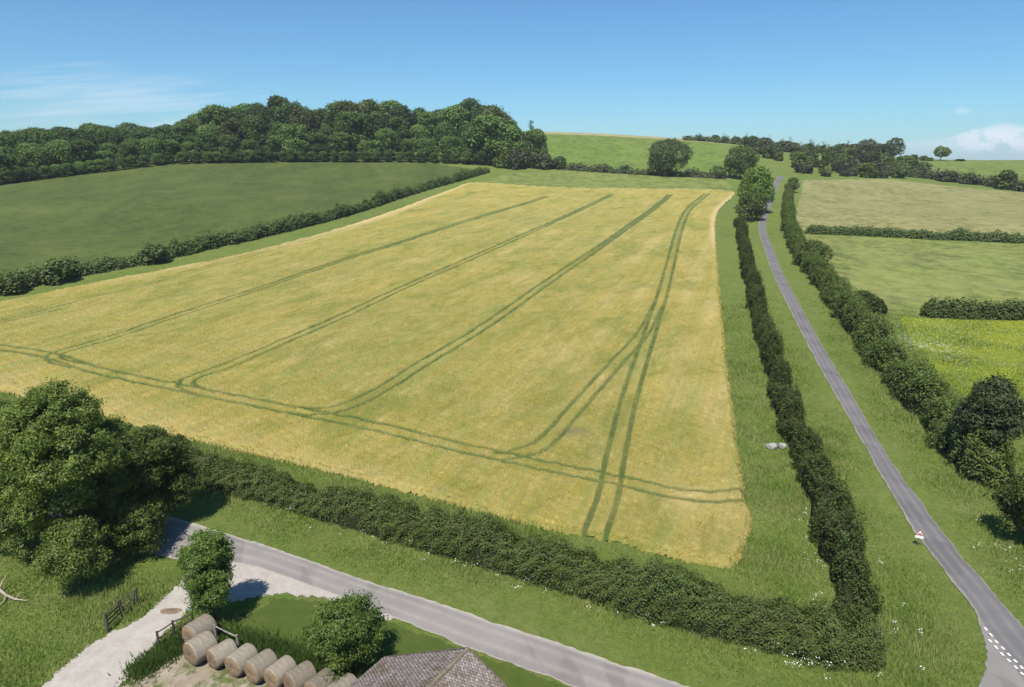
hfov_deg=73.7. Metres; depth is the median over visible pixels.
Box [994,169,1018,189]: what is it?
bush
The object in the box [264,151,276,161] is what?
bush
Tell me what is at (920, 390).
hedge
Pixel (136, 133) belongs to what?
tree
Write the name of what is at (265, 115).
tree
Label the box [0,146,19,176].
tree
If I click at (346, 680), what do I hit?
straw bale
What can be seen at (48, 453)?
tree
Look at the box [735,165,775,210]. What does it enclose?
tree
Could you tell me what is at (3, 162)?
tree
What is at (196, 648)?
straw bale
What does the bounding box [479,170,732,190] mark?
field margin
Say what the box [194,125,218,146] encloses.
tree
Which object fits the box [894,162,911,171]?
bush
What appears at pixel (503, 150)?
bush
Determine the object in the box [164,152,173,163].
tree
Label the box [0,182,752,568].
wheat crop
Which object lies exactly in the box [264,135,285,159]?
tree
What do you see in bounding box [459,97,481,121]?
tree
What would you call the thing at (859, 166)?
bush
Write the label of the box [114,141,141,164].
tree
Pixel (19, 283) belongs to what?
bush
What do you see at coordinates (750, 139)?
bush
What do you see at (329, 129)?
tree
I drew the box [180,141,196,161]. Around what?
tree
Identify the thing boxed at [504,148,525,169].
bush
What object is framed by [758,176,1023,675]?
lane
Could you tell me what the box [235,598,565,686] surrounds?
lawn
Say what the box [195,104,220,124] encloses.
tree
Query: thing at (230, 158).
bush
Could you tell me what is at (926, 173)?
hedge
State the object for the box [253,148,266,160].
bush
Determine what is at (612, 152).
hill pasture
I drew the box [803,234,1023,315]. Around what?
meadow
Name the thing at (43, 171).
tree
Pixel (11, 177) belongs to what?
tree
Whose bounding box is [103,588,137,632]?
wooden fence
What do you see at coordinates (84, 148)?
tree
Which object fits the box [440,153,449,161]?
tree
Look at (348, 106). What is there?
tree
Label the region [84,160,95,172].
tree
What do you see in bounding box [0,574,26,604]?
fallen branch
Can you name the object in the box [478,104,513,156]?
tree
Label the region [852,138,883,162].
tree
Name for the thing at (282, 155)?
bush
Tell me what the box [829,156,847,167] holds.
bush
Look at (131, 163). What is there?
tree
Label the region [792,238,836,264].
bush
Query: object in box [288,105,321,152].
tree
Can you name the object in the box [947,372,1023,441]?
tree
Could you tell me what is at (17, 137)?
tree
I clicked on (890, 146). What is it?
tree
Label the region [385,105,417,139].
tree
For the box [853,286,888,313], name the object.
hedge
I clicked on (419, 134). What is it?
tree
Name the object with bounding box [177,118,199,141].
tree
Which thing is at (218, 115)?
tree
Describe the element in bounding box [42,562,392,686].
driveway
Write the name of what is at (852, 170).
bush
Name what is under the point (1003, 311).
hedge
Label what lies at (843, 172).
bush
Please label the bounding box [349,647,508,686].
barn
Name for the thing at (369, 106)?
tree
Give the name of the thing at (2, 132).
tree
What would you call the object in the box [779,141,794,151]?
bush
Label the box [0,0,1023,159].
sky
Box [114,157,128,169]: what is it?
tree
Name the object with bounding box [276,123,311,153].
tree
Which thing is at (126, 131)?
tree
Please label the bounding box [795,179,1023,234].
meadow
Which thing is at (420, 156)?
bush
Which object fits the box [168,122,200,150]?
tree
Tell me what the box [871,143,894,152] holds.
bush
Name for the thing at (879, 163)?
bush
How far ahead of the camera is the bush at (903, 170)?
341.29 m
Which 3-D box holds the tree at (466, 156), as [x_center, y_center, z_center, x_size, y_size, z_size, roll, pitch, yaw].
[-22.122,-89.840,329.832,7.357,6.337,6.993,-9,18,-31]
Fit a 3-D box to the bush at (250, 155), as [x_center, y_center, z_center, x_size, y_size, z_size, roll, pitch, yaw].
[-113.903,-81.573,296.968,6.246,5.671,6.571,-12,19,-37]
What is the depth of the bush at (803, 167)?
346.46 m
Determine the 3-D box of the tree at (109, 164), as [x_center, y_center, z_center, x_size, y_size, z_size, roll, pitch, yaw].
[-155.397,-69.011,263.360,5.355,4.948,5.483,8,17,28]
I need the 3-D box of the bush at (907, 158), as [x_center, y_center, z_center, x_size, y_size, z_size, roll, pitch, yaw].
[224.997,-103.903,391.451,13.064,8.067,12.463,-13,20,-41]
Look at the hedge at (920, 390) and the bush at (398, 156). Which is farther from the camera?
the bush at (398, 156)
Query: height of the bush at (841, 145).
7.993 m
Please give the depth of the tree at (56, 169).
250.50 m
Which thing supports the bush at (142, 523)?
on the ground at (536, 620)
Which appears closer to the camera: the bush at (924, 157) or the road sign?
the road sign
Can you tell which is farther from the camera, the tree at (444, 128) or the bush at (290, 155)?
the tree at (444, 128)
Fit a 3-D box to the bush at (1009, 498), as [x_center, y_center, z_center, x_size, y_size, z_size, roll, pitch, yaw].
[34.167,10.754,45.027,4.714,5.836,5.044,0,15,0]
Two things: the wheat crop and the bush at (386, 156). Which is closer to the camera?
the wheat crop
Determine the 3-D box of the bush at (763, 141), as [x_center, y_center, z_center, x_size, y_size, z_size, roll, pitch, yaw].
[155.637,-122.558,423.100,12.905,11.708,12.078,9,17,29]
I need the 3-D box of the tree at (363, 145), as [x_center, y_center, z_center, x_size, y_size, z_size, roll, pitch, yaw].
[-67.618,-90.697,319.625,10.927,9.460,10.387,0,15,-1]
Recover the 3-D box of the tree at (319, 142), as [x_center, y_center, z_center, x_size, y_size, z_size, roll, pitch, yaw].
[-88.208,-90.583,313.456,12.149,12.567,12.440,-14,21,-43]
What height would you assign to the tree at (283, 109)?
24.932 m
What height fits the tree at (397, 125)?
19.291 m
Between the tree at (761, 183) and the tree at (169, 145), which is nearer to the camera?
the tree at (761, 183)
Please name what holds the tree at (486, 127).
on the ground at (536, 620)
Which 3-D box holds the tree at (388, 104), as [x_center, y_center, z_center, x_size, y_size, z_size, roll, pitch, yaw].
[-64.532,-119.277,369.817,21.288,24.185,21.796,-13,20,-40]
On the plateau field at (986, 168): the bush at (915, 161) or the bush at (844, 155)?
the bush at (915, 161)
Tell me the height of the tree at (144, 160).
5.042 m
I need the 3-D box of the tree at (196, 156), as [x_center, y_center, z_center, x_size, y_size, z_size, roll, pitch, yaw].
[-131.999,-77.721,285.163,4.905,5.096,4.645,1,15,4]
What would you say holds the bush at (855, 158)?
on the ground at (536, 620)
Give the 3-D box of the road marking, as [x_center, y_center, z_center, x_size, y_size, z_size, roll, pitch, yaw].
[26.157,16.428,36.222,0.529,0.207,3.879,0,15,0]
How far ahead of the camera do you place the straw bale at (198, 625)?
36.82 m
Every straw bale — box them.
[182,614,217,641]
[183,631,217,665]
[206,638,236,668]
[225,643,257,676]
[244,649,277,683]
[263,655,296,686]
[283,660,316,686]
[304,668,336,686]
[327,673,356,686]
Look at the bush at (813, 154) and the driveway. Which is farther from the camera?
the bush at (813, 154)
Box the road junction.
[978,623,1023,686]
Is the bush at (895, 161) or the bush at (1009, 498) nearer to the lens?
the bush at (1009, 498)
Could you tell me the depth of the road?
38.55 m
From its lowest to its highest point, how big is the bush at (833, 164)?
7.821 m
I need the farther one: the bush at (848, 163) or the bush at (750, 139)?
the bush at (750, 139)
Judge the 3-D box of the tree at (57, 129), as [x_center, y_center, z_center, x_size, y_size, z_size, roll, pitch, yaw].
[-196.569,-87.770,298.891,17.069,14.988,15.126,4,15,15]
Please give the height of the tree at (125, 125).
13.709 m
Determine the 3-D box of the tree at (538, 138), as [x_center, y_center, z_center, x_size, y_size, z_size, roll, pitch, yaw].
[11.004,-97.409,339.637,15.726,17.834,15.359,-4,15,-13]
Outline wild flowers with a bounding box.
[217,316,1023,678]
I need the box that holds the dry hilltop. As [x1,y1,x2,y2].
[544,132,741,145]
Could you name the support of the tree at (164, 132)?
on the ground at (536, 620)
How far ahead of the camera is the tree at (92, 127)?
303.45 m
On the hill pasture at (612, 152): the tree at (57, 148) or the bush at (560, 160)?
the bush at (560, 160)
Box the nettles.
[107,617,368,686]
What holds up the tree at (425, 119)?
on the ground at (536, 620)
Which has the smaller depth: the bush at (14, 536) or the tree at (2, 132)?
the bush at (14, 536)
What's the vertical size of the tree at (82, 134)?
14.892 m
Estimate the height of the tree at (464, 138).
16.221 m
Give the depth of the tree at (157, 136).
289.46 m
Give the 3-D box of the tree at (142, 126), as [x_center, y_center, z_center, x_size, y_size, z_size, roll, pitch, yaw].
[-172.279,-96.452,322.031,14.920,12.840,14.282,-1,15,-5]
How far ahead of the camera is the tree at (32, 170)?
244.24 m
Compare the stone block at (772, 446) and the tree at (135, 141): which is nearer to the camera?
the stone block at (772, 446)
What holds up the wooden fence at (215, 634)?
on the ground at (536, 620)
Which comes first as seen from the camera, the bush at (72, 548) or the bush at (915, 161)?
the bush at (72, 548)
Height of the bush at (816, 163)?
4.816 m
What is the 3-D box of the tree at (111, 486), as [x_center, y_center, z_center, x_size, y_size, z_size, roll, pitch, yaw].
[-26.596,10.585,44.956,5.208,6.573,4.801,0,15,0]
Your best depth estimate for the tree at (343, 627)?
33.90 m
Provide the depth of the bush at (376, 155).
314.84 m
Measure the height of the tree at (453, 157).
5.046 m
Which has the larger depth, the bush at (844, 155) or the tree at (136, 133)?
the bush at (844, 155)
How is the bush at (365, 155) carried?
on the ground at (536, 620)
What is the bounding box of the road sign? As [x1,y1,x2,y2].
[915,529,923,545]
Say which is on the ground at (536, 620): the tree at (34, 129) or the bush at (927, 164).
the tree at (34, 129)
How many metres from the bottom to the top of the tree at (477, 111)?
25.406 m
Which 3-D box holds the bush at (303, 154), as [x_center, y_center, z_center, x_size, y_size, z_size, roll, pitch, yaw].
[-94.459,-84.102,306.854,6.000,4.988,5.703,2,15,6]
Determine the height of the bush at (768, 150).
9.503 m
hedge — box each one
[0,166,489,295]
[0,396,888,673]
[558,162,727,178]
[682,132,850,153]
[733,216,885,643]
[780,182,1019,489]
[804,223,1023,243]
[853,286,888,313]
[905,163,1023,191]
[919,295,1023,320]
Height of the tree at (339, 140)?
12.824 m
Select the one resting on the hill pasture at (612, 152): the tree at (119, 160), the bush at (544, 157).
the bush at (544, 157)
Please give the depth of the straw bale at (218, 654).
35.33 m
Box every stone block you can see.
[766,442,777,449]
[778,443,786,449]
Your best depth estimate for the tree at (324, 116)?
336.90 m
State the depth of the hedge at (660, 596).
40.72 m
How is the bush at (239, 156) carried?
on the ground at (536, 620)
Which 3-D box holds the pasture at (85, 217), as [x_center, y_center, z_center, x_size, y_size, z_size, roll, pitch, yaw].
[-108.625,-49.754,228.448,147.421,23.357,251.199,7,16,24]
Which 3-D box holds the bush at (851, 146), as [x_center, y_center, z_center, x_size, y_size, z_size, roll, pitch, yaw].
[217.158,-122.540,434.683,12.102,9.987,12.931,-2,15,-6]
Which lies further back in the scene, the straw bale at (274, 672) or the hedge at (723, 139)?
the hedge at (723, 139)
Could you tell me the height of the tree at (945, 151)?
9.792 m
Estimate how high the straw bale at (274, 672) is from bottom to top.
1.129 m
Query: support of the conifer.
on the ground at (536, 620)
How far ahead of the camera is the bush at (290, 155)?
303.96 m
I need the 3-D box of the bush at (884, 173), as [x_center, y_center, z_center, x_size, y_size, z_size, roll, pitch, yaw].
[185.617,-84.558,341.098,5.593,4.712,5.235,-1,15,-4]
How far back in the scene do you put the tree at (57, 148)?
254.12 m
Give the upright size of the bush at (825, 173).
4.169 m
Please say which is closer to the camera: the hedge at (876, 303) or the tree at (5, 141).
the hedge at (876, 303)
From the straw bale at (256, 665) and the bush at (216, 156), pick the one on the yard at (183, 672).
the straw bale at (256, 665)
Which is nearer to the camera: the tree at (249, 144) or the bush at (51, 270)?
the bush at (51, 270)
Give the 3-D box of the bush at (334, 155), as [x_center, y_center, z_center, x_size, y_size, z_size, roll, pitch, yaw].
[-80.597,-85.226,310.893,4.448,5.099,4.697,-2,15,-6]
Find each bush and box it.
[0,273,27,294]
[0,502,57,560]
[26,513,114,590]
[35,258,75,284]
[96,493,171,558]
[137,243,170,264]
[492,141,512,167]
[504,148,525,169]
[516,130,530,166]
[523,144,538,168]
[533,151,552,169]
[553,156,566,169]
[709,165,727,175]
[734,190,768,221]
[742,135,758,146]
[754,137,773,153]
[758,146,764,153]
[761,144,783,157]
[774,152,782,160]
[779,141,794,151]
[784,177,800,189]
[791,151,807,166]
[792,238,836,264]
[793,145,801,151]
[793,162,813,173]
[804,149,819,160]
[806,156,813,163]
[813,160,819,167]
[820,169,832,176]
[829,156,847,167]
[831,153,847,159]
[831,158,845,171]
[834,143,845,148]
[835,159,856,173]
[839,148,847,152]
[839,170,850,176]
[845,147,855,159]
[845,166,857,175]
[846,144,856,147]
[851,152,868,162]
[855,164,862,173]
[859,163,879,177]
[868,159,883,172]
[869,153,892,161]
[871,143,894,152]
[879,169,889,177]
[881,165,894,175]
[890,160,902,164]
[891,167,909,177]
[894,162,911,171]
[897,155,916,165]
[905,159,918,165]
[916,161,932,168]
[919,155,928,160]
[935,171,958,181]
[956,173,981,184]
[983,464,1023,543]
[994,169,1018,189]
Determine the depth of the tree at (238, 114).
320.77 m
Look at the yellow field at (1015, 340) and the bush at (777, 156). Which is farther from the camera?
the bush at (777, 156)
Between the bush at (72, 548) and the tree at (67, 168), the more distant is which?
the tree at (67, 168)
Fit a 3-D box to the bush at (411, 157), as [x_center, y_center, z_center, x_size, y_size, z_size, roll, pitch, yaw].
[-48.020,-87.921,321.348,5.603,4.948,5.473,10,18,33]
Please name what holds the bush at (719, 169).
on the ground at (536, 620)
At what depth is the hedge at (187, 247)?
157.61 m
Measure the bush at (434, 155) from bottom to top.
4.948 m
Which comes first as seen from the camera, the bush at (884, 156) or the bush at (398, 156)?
the bush at (398, 156)
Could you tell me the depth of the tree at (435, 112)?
373.68 m
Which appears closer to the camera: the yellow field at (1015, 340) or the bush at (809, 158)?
the yellow field at (1015, 340)
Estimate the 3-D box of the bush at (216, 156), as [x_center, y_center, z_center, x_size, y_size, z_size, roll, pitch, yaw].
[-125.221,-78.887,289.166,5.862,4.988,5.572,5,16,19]
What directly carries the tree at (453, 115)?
on the ground at (536, 620)
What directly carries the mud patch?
on the driveway
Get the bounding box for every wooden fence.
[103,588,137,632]
[155,612,193,645]
[213,624,238,647]
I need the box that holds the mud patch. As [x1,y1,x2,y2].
[160,608,181,613]
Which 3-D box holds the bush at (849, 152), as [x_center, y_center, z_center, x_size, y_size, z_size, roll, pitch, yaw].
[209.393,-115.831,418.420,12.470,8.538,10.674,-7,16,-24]
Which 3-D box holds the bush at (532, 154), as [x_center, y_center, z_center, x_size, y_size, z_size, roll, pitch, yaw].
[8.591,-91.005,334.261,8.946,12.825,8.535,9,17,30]
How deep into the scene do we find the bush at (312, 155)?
307.12 m
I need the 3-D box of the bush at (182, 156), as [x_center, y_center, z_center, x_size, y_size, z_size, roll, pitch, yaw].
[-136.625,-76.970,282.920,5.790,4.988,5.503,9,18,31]
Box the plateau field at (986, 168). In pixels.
[896,158,1023,182]
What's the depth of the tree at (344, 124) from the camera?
321.89 m
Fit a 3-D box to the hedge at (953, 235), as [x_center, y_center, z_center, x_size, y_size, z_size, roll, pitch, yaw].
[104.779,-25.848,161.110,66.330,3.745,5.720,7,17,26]
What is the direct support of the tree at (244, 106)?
on the ground at (536, 620)
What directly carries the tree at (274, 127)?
on the ground at (536, 620)
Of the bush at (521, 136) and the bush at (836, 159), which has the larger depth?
the bush at (836, 159)
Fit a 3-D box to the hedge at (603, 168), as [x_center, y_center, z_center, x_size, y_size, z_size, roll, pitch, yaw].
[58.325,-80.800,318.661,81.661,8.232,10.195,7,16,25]
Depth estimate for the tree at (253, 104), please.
365.00 m
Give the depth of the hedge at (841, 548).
51.45 m
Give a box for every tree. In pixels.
[0,130,13,148]
[0,134,12,147]
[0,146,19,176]
[0,151,14,178]
[0,155,31,180]
[0,172,5,182]
[0,377,145,539]
[2,169,17,183]
[7,128,39,154]
[14,168,28,181]
[15,142,43,165]
[20,146,57,177]
[22,126,53,138]
[24,167,39,180]
[36,129,59,145]
[37,165,51,178]
[44,139,81,174]
[49,164,65,176]
[50,125,78,141]
[59,127,100,153]
[60,163,75,175]
[63,139,101,166]
[69,461,158,542]
[71,161,88,174]
[79,122,103,155]
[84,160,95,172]
[93,159,106,171]
[95,124,125,158]
[96,150,115,169]
[98,143,117,158]
[101,158,117,170]
[110,127,129,142]
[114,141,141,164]
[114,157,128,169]
[116,122,140,141]
[118,424,206,527]
[125,128,161,152]
[125,138,143,162]
[126,156,137,168]
[131,125,158,138]
[137,155,151,165]
[138,137,165,163]
[147,133,165,156]
[150,153,165,165]
[151,125,176,139]
[161,139,180,158]
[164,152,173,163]
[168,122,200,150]
[172,525,236,619]
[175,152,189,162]
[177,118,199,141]
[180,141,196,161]
[185,113,198,122]
[189,151,200,163]
[190,129,219,161]
[193,104,233,135]
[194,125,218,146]
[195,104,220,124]
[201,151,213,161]
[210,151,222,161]
[214,134,241,157]
[217,118,246,157]
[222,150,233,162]
[225,108,247,148]
[230,103,252,112]
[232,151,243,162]
[238,115,274,149]
[238,138,264,160]
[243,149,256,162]
[245,104,280,150]
[247,102,269,115]
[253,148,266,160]
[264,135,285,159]
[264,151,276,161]
[265,121,289,146]
[266,94,290,120]
[272,99,307,144]
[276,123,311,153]
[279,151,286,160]
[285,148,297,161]
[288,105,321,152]
[293,589,390,681]
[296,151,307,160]
[306,132,331,155]
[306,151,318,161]
[314,108,335,131]
[316,125,337,155]
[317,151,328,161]
[323,99,361,126]
[326,131,356,153]
[330,110,371,150]
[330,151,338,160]
[335,99,362,150]
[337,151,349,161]
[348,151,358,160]
[354,112,392,149]
[356,140,378,155]
[357,98,388,140]
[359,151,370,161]
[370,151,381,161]
[371,127,399,154]
[378,100,405,118]
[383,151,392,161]
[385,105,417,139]
[386,115,410,151]
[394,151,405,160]
[398,138,415,155]
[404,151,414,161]
[407,111,438,143]
[408,124,431,150]
[411,107,427,133]
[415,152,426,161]
[416,138,440,160]
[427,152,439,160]
[430,108,460,135]
[433,122,457,151]
[435,105,470,137]
[438,136,465,158]
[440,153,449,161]
[449,153,458,162]
[458,124,467,139]
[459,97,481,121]
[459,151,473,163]
[460,128,484,161]
[461,113,508,163]
[468,103,502,137]
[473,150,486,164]
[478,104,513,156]
[486,155,493,163]
[494,124,527,152]
[525,129,548,165]
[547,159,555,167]
[646,137,694,172]
[723,143,760,178]
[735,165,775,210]
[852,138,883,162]
[885,137,905,160]
[933,145,951,160]
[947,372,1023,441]
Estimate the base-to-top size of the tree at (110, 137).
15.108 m
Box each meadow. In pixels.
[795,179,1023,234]
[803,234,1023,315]
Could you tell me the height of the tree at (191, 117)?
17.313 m
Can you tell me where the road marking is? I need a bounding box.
[983,627,1023,674]
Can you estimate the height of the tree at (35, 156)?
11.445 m
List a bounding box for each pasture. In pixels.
[0,160,471,275]
[545,135,744,175]
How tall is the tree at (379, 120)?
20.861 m
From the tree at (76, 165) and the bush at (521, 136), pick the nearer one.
the tree at (76, 165)
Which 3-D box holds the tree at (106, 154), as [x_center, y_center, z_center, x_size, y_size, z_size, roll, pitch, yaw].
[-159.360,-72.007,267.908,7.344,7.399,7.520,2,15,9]
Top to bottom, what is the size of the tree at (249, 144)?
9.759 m
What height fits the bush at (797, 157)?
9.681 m
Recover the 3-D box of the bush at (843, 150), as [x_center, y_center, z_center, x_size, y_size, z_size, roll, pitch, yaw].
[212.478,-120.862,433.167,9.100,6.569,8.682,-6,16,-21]
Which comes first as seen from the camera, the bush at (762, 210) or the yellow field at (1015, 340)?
the yellow field at (1015, 340)
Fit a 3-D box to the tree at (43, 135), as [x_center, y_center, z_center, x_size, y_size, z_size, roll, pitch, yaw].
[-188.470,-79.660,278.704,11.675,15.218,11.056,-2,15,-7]
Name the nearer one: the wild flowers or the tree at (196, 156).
the wild flowers
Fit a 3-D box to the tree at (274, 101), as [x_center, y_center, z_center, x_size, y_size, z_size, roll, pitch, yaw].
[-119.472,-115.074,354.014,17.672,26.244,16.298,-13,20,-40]
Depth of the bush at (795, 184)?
283.07 m
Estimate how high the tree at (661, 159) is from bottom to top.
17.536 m
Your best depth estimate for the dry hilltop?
467.51 m
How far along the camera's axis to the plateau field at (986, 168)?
406.58 m
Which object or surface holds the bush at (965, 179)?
on the ground at (536, 620)
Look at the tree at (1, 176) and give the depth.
237.20 m
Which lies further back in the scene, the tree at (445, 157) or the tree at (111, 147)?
the tree at (445, 157)
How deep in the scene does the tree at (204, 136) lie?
288.89 m
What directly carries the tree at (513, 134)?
on the ground at (536, 620)
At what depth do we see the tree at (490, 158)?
331.30 m
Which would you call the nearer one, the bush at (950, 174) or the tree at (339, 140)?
the tree at (339, 140)
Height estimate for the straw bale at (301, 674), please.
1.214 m
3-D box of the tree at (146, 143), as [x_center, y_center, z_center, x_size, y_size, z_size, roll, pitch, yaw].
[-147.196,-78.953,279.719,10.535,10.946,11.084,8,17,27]
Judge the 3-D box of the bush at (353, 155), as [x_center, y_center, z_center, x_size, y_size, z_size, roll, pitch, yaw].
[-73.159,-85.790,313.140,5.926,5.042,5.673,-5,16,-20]
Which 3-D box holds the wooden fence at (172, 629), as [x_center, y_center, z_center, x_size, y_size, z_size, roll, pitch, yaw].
[-18.547,15.819,37.615,0.262,1.299,2.113,10,18,33]
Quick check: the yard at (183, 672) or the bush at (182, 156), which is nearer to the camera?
the yard at (183, 672)
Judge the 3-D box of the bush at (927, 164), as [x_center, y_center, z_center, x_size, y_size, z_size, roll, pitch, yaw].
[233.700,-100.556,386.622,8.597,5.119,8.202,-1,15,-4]
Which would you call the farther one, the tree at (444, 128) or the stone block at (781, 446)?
the tree at (444, 128)
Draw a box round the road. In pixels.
[47,502,689,686]
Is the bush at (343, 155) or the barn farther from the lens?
the bush at (343, 155)
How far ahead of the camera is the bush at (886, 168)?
350.19 m
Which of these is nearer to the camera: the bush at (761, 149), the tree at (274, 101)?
the tree at (274, 101)
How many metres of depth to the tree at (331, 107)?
356.51 m
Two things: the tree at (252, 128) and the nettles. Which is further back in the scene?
the tree at (252, 128)
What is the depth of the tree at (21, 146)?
255.52 m
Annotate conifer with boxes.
[818,150,829,171]
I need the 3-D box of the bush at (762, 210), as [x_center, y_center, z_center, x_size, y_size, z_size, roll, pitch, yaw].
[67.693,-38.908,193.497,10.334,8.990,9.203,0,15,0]
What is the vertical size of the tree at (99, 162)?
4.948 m
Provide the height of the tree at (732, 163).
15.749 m
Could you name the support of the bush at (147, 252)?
on the ground at (536, 620)
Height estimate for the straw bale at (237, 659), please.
1.175 m
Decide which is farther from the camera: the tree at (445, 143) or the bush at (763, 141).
the bush at (763, 141)
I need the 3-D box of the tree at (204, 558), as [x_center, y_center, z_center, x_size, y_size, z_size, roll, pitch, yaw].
[-17.043,13.095,38.124,3.374,5.954,3.556,0,15,0]
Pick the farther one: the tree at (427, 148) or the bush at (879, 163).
the bush at (879, 163)
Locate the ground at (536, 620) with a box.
[0,132,1023,686]
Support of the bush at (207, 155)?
on the ground at (536, 620)
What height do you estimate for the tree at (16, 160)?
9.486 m
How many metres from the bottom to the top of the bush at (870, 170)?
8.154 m
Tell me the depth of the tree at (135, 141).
282.58 m
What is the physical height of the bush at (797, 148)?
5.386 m
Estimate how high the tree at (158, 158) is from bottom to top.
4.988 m
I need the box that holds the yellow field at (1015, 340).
[899,317,1023,412]
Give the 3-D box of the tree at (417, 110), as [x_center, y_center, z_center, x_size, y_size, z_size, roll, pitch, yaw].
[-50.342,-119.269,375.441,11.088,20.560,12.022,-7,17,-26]
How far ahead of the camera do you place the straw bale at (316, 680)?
33.37 m
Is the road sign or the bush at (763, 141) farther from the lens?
the bush at (763, 141)
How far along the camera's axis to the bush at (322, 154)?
309.06 m
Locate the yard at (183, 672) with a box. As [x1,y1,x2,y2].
[123,653,283,686]
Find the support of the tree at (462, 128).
on the ground at (536, 620)
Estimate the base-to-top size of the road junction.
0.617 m
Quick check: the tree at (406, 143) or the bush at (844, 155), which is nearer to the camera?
the tree at (406, 143)
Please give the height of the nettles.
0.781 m
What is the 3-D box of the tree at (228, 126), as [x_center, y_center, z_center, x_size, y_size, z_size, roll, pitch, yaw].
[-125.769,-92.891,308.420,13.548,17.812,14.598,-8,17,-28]
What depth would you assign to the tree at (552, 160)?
334.07 m
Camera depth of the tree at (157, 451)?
45.93 m
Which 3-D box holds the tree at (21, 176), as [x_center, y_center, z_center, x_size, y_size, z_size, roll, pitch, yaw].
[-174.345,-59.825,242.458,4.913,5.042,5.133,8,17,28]

